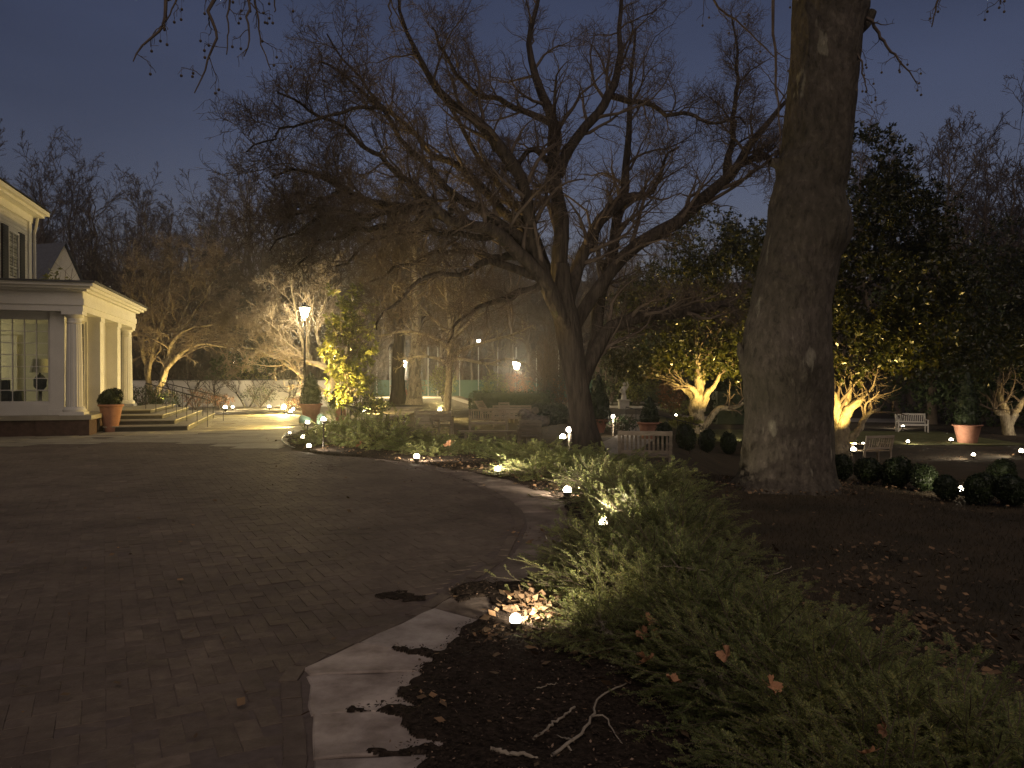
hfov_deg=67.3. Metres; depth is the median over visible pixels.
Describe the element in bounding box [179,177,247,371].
woodland tree
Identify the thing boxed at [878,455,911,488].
boxwood ball
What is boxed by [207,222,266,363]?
woodland tree
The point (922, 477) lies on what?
boxwood ball
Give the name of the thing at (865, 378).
woodland tree
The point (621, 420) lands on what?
bush
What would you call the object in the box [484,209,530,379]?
woodland tree
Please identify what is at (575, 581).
yew shrub
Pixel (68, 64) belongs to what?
sky
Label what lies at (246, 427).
flagstone terrace
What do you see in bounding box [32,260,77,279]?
bush
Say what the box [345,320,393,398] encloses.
bare shrub
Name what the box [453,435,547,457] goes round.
yew shrub
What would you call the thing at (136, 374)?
bare shrub
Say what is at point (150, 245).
woodland tree
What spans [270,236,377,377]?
woodland tree
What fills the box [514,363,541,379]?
bare shrub
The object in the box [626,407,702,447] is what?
handrail
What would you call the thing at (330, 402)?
potted topiary
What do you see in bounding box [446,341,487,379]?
bare shrub
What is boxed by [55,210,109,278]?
woodland tree
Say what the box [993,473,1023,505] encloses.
boxwood ball
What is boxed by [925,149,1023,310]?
woodland tree
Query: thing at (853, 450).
path light
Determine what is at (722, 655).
fallen leaf
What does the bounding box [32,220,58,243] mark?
woodland tree
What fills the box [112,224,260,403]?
multi stemmed tree
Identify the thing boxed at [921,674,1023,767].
yew shrub
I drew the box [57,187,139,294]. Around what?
woodland tree
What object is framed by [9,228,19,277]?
upper window
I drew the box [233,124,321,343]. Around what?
woodland tree
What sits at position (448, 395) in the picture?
young tree
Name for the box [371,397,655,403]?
pale drive
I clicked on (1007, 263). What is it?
woodland tree
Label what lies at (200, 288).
woodland tree
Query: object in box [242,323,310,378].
bare shrub
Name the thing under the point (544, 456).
yew shrub
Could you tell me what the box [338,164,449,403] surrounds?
old tree
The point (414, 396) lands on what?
old tree
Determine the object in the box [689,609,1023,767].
yew shrub
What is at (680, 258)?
woodland tree
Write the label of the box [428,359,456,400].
bush
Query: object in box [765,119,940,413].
woodland tree
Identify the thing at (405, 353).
woodland tree
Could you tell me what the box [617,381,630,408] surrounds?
garden statue
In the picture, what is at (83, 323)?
side window
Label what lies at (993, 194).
woodland tree
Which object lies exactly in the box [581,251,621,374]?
woodland tree
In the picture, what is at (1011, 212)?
woodland tree
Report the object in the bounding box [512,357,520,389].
street lamp
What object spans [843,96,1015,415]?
woodland tree
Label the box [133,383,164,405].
bush
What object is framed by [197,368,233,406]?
gnarled tree
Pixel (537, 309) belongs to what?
woodland tree
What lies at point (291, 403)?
bush
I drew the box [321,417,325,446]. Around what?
path light
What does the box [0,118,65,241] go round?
woodland tree
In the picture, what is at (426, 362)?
woodland tree
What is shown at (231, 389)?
gnarled tree
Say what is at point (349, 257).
woodland tree
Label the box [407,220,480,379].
woodland tree
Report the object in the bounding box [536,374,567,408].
bush
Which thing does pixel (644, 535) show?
yew shrub
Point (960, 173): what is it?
woodland tree
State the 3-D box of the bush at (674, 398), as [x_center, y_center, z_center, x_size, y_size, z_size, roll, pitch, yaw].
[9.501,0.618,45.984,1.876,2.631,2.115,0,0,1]
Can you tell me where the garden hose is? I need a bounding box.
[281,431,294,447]
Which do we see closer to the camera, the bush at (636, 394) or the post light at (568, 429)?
the post light at (568, 429)
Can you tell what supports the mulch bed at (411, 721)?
on the ground at (956, 468)
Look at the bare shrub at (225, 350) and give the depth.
54.05 m
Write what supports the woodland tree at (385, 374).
on the ground at (956, 468)
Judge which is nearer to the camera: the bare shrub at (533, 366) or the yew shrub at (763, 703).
the yew shrub at (763, 703)
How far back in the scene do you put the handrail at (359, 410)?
20.93 m
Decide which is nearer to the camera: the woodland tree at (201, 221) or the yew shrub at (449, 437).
the yew shrub at (449, 437)
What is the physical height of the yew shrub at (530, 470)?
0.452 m
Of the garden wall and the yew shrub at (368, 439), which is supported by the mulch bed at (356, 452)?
the yew shrub at (368, 439)
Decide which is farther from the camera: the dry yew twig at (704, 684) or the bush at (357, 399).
the bush at (357, 399)
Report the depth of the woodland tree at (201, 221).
78.04 m
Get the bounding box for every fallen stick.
[490,746,537,757]
[533,706,575,739]
[551,683,626,756]
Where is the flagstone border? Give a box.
[304,461,572,767]
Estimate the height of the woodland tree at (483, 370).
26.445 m
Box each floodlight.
[280,404,287,413]
[299,415,310,427]
[317,413,325,424]
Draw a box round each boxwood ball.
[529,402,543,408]
[537,403,553,425]
[550,404,561,424]
[551,402,568,423]
[655,421,673,447]
[675,423,696,450]
[698,428,715,452]
[720,431,736,453]
[835,453,853,480]
[852,457,881,483]
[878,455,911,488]
[907,462,938,490]
[932,473,960,500]
[960,470,995,505]
[984,457,1017,478]
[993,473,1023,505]
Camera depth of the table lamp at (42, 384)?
22.02 m
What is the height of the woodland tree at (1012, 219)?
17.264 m
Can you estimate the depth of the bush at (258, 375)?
46.38 m
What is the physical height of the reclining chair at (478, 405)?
1.018 m
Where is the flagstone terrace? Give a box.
[0,407,421,448]
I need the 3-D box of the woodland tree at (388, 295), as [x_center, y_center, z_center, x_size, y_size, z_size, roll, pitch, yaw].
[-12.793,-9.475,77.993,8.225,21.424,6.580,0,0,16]
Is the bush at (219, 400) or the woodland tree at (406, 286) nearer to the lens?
the bush at (219, 400)
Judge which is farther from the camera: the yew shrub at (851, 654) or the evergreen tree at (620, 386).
the evergreen tree at (620, 386)
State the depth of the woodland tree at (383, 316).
69.66 m
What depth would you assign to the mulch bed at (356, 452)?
14.02 m
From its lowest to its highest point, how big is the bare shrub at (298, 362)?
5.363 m
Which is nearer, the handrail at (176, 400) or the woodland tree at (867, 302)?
the handrail at (176, 400)
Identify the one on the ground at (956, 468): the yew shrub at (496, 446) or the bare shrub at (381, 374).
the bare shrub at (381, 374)
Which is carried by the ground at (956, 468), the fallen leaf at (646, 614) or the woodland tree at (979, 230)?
the woodland tree at (979, 230)
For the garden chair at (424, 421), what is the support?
on the ground at (956, 468)
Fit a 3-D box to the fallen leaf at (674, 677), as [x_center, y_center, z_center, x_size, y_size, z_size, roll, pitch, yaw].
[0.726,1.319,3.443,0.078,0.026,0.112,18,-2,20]
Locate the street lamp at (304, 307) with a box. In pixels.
[299,302,310,380]
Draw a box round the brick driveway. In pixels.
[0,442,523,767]
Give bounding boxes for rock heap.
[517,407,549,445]
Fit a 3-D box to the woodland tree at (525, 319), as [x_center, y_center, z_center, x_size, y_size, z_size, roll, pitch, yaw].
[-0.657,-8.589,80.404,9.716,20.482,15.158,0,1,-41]
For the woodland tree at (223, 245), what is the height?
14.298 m
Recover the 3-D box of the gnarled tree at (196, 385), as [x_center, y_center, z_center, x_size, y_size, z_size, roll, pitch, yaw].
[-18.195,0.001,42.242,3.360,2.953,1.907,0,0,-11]
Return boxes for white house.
[0,177,214,436]
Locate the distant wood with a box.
[32,202,1013,374]
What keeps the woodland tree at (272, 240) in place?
on the ground at (956, 468)
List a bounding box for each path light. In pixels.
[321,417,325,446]
[413,454,419,462]
[509,613,521,629]
[559,434,565,447]
[563,486,571,497]
[851,447,855,465]
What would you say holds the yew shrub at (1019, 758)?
on the ground at (956, 468)
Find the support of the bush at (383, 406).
on the flagstone terrace
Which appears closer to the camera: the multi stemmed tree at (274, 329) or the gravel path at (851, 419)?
the multi stemmed tree at (274, 329)
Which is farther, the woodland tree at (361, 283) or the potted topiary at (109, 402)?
the woodland tree at (361, 283)
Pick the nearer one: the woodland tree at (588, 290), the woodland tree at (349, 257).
the woodland tree at (349, 257)
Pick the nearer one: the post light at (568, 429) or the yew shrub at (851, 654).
the yew shrub at (851, 654)
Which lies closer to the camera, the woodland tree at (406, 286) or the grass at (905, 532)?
the grass at (905, 532)
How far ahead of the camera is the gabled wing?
46.02 m
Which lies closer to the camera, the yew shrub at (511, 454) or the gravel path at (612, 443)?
the yew shrub at (511, 454)
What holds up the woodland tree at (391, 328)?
on the ground at (956, 468)
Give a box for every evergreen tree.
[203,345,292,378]
[591,308,694,405]
[673,284,752,413]
[868,262,1023,426]
[870,285,1023,421]
[945,273,1023,426]
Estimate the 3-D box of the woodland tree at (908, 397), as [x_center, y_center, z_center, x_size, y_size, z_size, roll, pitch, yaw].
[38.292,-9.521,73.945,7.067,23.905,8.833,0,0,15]
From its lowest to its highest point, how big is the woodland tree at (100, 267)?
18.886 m
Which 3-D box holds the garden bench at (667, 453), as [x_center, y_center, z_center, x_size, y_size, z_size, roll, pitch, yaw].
[2.646,1.375,15.307,1.065,0.927,0.719,0,0,10]
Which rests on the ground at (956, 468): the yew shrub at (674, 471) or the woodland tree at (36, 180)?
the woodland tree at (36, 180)
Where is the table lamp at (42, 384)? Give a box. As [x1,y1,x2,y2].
[29,359,47,389]
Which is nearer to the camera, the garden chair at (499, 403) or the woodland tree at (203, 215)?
the garden chair at (499, 403)
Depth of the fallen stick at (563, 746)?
3.39 m
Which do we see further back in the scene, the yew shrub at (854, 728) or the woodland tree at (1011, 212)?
the woodland tree at (1011, 212)
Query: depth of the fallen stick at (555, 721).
3.51 m
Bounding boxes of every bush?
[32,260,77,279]
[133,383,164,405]
[149,389,181,404]
[178,386,214,409]
[205,392,234,407]
[220,361,275,378]
[240,380,277,407]
[280,395,300,410]
[347,371,386,398]
[351,388,383,417]
[358,398,394,413]
[390,377,427,396]
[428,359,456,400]
[478,367,509,392]
[499,371,535,392]
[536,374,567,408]
[605,412,638,433]
[615,372,658,405]
[642,388,683,407]
[655,374,685,415]
[658,400,689,416]
[668,413,703,428]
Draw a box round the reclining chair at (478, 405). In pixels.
[474,400,498,420]
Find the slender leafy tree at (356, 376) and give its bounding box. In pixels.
[316,282,383,415]
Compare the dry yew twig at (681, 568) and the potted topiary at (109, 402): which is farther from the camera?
the potted topiary at (109, 402)
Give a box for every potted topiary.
[96,387,123,431]
[299,371,322,422]
[327,388,353,420]
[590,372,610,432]
[637,396,661,438]
[951,369,983,442]
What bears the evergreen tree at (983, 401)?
on the ground at (956, 468)
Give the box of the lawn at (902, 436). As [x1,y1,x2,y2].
[659,416,1023,444]
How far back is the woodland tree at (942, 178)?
65.98 m
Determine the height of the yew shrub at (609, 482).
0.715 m
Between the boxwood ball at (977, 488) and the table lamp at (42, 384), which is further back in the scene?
the table lamp at (42, 384)
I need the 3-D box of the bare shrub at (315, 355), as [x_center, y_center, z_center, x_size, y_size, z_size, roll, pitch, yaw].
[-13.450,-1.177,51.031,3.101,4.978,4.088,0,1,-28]
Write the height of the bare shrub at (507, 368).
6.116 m
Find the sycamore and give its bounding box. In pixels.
[133,0,1005,495]
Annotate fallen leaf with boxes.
[443,440,454,446]
[636,625,648,639]
[636,651,649,657]
[636,653,653,664]
[645,612,656,624]
[666,673,681,682]
[715,642,729,661]
[762,674,782,693]
[857,745,881,753]
[877,716,886,738]
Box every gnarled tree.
[151,360,212,406]
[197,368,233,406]
[218,367,270,406]
[261,361,322,406]
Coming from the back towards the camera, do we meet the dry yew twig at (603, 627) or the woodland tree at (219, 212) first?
the woodland tree at (219, 212)
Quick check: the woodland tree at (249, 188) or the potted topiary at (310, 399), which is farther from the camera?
the woodland tree at (249, 188)
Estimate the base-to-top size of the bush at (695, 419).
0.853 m
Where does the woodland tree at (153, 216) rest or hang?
on the ground at (956, 468)
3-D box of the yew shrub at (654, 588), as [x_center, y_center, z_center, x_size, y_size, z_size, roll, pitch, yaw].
[1.007,1.321,4.605,1.771,0.572,1.558,0,1,-25]
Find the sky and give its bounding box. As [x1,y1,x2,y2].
[0,0,1023,282]
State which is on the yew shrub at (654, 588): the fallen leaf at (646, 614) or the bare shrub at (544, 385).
the fallen leaf at (646, 614)
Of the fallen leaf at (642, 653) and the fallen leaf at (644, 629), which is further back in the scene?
the fallen leaf at (644, 629)
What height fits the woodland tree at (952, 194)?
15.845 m
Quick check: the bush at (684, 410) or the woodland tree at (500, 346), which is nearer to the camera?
the bush at (684, 410)
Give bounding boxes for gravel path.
[603,414,652,459]
[609,405,911,422]
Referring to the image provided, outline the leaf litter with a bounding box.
[7,406,1023,767]
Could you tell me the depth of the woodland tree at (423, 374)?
80.06 m
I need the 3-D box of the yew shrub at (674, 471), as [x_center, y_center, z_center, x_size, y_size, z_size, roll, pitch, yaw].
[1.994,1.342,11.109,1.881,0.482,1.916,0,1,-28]
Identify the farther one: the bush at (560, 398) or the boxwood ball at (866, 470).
the bush at (560, 398)
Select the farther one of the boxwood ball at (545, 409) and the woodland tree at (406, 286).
the woodland tree at (406, 286)
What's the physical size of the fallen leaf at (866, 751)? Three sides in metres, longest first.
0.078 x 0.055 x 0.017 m
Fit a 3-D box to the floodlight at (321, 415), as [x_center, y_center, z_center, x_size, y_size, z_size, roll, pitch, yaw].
[-6.138,1.200,24.733,0.283,0.507,0.383,0,0,0]
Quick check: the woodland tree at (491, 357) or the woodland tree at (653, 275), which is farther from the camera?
the woodland tree at (491, 357)
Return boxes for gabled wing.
[32,242,82,279]
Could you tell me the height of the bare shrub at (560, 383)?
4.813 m
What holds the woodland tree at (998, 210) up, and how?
on the ground at (956, 468)
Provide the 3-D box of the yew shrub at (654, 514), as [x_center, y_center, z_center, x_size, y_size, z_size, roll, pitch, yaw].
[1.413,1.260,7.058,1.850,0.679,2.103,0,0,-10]
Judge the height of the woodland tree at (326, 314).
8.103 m
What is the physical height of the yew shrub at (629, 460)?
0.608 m
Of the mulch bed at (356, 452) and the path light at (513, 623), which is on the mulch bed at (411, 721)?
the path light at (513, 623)
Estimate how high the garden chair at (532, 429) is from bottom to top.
0.907 m
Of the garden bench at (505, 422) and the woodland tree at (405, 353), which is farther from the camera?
the woodland tree at (405, 353)
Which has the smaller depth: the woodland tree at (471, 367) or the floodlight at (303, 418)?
the floodlight at (303, 418)
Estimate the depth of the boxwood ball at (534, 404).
36.87 m
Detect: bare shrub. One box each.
[132,331,168,378]
[136,325,203,378]
[171,347,218,378]
[201,343,233,376]
[212,343,257,364]
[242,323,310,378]
[274,332,321,378]
[289,331,322,378]
[306,346,342,378]
[319,315,391,385]
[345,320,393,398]
[365,347,391,379]
[421,339,446,379]
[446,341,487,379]
[463,357,486,379]
[482,357,521,379]
[493,342,522,374]
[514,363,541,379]
[518,316,562,402]
[519,350,552,379]
[536,340,588,407]
[584,348,630,405]
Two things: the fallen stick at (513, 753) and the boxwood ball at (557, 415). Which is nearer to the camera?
the fallen stick at (513, 753)
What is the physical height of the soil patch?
0.018 m
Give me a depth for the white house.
22.89 m
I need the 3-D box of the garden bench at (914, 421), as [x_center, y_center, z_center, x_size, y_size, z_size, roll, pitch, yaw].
[20.686,2.006,39.818,1.465,0.956,0.720,0,0,14]
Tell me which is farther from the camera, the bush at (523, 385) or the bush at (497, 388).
the bush at (523, 385)
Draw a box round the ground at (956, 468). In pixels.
[84,272,1023,705]
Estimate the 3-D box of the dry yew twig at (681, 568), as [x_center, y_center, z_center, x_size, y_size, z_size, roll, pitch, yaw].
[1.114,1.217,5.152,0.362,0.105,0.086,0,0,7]
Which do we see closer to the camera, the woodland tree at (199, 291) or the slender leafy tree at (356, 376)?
the slender leafy tree at (356, 376)
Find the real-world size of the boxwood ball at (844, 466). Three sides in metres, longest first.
0.494 x 0.457 x 0.432 m
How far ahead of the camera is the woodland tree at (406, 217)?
78.96 m
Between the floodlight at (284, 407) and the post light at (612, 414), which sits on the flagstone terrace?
the floodlight at (284, 407)
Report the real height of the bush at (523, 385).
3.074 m
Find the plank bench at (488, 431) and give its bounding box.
[458,430,516,439]
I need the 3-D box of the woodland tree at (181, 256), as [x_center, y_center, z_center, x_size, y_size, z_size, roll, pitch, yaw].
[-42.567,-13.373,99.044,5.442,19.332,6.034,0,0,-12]
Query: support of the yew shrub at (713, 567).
on the ground at (956, 468)
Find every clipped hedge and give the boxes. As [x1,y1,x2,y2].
[468,389,554,414]
[709,388,743,423]
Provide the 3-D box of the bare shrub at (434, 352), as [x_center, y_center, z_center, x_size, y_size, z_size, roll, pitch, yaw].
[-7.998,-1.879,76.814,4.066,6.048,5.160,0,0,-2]
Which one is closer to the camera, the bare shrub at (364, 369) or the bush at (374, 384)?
the bush at (374, 384)
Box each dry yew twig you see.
[587,611,612,634]
[657,558,705,572]
[677,673,767,726]
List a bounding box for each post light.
[565,424,570,449]
[611,413,615,435]
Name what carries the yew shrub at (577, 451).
on the mulch bed at (356, 452)
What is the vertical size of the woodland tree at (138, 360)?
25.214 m
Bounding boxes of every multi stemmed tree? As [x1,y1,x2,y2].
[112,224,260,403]
[224,246,368,396]
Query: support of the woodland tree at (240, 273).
on the ground at (956, 468)
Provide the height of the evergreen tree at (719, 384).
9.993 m
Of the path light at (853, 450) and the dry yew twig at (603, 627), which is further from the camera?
the path light at (853, 450)
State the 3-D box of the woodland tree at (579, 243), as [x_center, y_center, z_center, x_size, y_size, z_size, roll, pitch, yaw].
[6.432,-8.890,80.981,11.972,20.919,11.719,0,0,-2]
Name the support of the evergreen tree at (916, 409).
on the ground at (956, 468)
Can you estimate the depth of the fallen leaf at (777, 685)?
3.02 m
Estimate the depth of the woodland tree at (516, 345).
74.20 m
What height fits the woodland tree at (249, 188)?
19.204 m
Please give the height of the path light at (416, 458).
0.638 m
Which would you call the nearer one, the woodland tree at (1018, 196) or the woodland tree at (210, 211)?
the woodland tree at (1018, 196)
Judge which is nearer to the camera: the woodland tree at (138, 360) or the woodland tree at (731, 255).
the woodland tree at (731, 255)
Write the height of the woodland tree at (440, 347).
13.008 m
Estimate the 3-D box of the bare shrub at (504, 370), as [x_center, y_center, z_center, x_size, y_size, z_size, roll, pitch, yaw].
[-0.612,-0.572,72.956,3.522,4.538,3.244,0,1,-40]
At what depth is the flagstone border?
4.21 m
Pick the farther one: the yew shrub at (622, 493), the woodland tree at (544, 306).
the woodland tree at (544, 306)
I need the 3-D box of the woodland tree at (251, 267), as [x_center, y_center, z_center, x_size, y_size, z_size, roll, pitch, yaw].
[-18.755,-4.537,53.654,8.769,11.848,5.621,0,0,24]
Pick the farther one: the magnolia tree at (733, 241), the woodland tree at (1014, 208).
the woodland tree at (1014, 208)
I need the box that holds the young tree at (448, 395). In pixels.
[374,255,535,420]
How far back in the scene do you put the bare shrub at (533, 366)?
80.55 m
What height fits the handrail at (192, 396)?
1.450 m
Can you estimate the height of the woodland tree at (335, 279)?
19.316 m
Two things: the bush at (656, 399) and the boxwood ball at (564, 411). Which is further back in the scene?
the bush at (656, 399)
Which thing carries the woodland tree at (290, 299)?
on the ground at (956, 468)
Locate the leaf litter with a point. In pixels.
(533, 600)
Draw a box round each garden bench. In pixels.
[414,411,453,435]
[468,409,507,433]
[493,405,531,426]
[617,431,672,469]
[850,435,894,461]
[895,413,928,432]
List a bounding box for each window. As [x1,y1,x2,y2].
[0,316,49,404]
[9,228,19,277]
[82,321,84,406]
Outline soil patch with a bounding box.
[374,590,437,600]
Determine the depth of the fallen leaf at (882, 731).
2.57 m
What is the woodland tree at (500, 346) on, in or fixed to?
on the ground at (956, 468)
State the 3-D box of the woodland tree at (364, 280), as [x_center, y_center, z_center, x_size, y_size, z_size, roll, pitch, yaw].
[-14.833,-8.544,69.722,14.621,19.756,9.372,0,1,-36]
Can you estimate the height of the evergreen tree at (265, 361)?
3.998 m
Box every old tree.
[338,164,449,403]
[351,156,456,404]
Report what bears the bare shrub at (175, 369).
on the ground at (956, 468)
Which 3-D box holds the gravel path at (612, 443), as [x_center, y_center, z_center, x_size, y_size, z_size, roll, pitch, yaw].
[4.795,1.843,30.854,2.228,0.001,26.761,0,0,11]
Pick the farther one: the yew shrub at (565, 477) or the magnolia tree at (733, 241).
the magnolia tree at (733, 241)
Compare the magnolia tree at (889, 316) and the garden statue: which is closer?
the magnolia tree at (889, 316)
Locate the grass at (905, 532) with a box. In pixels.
[686,472,1023,703]
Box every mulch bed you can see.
[286,426,784,595]
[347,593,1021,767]
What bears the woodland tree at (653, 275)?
on the ground at (956, 468)
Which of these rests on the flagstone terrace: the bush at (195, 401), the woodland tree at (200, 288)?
the bush at (195, 401)
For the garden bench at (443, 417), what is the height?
0.907 m
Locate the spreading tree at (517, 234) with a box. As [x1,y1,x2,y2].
[187,0,790,457]
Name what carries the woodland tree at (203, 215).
on the ground at (956, 468)
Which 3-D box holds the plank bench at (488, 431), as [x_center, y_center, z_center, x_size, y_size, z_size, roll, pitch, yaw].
[-0.777,1.696,24.514,1.860,0.420,0.400,0,0,-2]
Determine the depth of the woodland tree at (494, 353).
71.49 m
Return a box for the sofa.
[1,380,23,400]
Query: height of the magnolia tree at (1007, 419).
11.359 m
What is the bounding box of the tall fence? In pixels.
[370,347,592,397]
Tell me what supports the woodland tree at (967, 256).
on the ground at (956, 468)
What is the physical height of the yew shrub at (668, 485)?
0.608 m
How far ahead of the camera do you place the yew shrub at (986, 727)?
2.91 m
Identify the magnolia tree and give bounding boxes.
[598,204,766,433]
[741,121,1017,457]
[914,212,1023,434]
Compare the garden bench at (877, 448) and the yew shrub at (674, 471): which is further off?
the garden bench at (877, 448)
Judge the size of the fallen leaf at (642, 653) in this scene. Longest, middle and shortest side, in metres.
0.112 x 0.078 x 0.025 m
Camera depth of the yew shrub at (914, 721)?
2.77 m
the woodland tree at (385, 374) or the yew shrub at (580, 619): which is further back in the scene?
the woodland tree at (385, 374)
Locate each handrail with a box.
[145,383,210,426]
[162,382,226,420]
[341,404,386,420]
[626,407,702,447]
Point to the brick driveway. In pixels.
(330, 561)
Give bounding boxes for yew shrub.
[292,414,365,445]
[305,395,401,445]
[321,408,437,449]
[364,426,462,450]
[395,434,469,456]
[404,427,489,452]
[434,433,522,454]
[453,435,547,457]
[468,451,583,480]
[480,436,573,464]
[485,517,709,627]
[506,438,613,466]
[514,568,683,669]
[517,505,673,574]
[526,457,719,514]
[528,442,678,472]
[536,468,751,549]
[537,488,819,602]
[542,448,636,490]
[552,543,872,672]
[558,532,832,645]
[559,441,697,478]
[566,463,740,520]
[572,568,963,733]
[584,482,785,561]
[592,456,726,491]
[599,590,835,736]
[621,581,986,763]
[652,657,931,767]
[668,665,985,767]
[686,679,1023,767]
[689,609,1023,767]
[693,634,1023,767]
[708,665,1023,767]
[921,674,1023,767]
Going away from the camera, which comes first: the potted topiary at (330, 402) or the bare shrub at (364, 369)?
the potted topiary at (330, 402)
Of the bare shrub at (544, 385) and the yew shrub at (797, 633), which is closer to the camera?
the yew shrub at (797, 633)
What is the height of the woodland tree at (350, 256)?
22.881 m
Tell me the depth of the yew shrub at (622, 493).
7.39 m
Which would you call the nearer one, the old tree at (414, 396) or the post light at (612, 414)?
the post light at (612, 414)
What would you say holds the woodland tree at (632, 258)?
on the ground at (956, 468)
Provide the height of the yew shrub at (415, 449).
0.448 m
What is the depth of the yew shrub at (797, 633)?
3.66 m
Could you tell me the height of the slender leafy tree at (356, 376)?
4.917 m
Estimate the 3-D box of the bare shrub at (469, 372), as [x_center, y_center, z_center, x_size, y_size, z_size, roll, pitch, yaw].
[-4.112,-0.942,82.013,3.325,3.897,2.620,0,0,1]
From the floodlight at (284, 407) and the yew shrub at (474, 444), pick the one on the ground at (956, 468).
the yew shrub at (474, 444)
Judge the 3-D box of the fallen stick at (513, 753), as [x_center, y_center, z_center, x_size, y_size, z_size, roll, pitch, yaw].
[0.004,1.542,3.215,0.220,0.035,0.040,0,0,22]
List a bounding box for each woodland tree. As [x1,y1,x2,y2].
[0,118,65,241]
[0,167,75,243]
[13,129,71,244]
[17,125,118,279]
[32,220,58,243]
[34,152,165,289]
[37,130,163,298]
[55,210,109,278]
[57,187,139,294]
[74,164,203,378]
[76,185,153,340]
[82,199,183,324]
[115,211,175,377]
[116,161,185,366]
[128,193,206,378]
[133,151,273,378]
[145,144,300,353]
[158,229,259,359]
[158,236,233,372]
[159,207,196,351]
[179,168,291,332]
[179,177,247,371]
[180,130,355,378]
[189,232,284,364]
[195,211,255,369]
[207,164,290,355]
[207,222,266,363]
[208,235,290,352]
[232,241,282,378]
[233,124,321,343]
[243,171,309,368]
[262,267,334,371]
[269,243,316,376]
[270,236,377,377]
[273,175,439,369]
[285,131,398,377]
[286,208,420,369]
[297,187,346,372]
[316,281,344,364]
[318,167,386,313]
[338,233,381,327]
[340,249,440,379]
[350,139,478,369]
[355,187,418,379]
[355,246,424,376]
[366,146,474,377]
[366,173,535,379]
[377,279,409,370]
[385,215,436,355]
[389,148,440,370]
[405,248,452,379]
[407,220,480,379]
[411,182,483,377]
[418,157,518,379]
[421,262,484,379]
[427,189,539,379]
[450,280,495,398]
[456,258,531,379]
[472,180,518,374]
[473,260,548,378]
[475,249,508,379]
[476,194,519,377]
[478,217,547,376]
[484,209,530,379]
[505,276,544,375]
[511,236,590,399]
[520,196,627,325]
[520,307,591,399]
[522,281,554,372]
[541,234,576,378]
[546,252,619,349]
[576,257,614,370]
[578,248,686,371]
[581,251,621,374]
[618,204,739,396]
[625,246,681,398]
[683,212,755,334]
[700,229,731,407]
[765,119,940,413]
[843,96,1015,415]
[846,164,889,410]
[848,140,939,411]
[850,111,1023,405]
[884,163,931,405]
[909,60,1023,407]
[913,105,1007,410]
[917,192,974,332]
[920,216,1008,342]
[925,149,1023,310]
[926,110,1022,402]
[952,150,1017,349]
[955,212,1023,287]
[958,126,1023,411]
[960,145,1023,274]
[978,194,1023,312]
[987,181,1023,293]
[987,231,1022,413]
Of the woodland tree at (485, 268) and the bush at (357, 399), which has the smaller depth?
the bush at (357, 399)
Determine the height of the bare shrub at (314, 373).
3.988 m
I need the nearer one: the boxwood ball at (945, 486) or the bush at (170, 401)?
the boxwood ball at (945, 486)
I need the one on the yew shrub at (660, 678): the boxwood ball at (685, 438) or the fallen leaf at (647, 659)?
the fallen leaf at (647, 659)
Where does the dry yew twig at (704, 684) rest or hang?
on the yew shrub at (797, 633)
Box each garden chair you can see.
[414,416,439,437]
[498,402,514,422]
[517,420,541,444]
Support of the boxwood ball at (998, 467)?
on the ground at (956, 468)
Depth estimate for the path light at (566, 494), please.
10.02 m
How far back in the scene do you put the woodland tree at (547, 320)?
73.17 m
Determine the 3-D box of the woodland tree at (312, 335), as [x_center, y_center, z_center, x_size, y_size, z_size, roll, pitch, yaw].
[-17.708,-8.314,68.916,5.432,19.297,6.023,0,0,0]
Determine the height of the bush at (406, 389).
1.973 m
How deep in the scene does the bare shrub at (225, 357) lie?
55.59 m
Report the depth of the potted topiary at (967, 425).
32.89 m
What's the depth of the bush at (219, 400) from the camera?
39.89 m
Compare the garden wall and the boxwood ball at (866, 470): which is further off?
the garden wall
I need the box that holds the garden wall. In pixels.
[132,379,363,406]
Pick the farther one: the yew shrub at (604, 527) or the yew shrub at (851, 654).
the yew shrub at (604, 527)
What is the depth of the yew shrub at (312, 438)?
18.27 m
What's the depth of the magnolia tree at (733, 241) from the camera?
37.24 m
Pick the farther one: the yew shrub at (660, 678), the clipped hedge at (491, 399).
the clipped hedge at (491, 399)
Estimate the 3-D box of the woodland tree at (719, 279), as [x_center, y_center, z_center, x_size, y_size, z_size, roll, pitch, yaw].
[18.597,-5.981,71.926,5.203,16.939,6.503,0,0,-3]
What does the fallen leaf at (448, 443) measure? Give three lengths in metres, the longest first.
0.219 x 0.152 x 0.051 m
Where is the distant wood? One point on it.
(665, 257)
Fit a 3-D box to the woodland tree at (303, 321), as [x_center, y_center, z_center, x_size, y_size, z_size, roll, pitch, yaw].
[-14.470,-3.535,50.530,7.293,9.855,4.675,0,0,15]
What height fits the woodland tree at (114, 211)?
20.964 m
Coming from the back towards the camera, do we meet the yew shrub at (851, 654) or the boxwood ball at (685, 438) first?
the boxwood ball at (685, 438)
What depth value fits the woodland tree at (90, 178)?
89.17 m
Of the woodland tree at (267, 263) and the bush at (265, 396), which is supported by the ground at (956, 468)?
the woodland tree at (267, 263)
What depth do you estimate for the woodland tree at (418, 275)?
80.22 m
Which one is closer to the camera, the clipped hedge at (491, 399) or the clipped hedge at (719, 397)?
the clipped hedge at (491, 399)

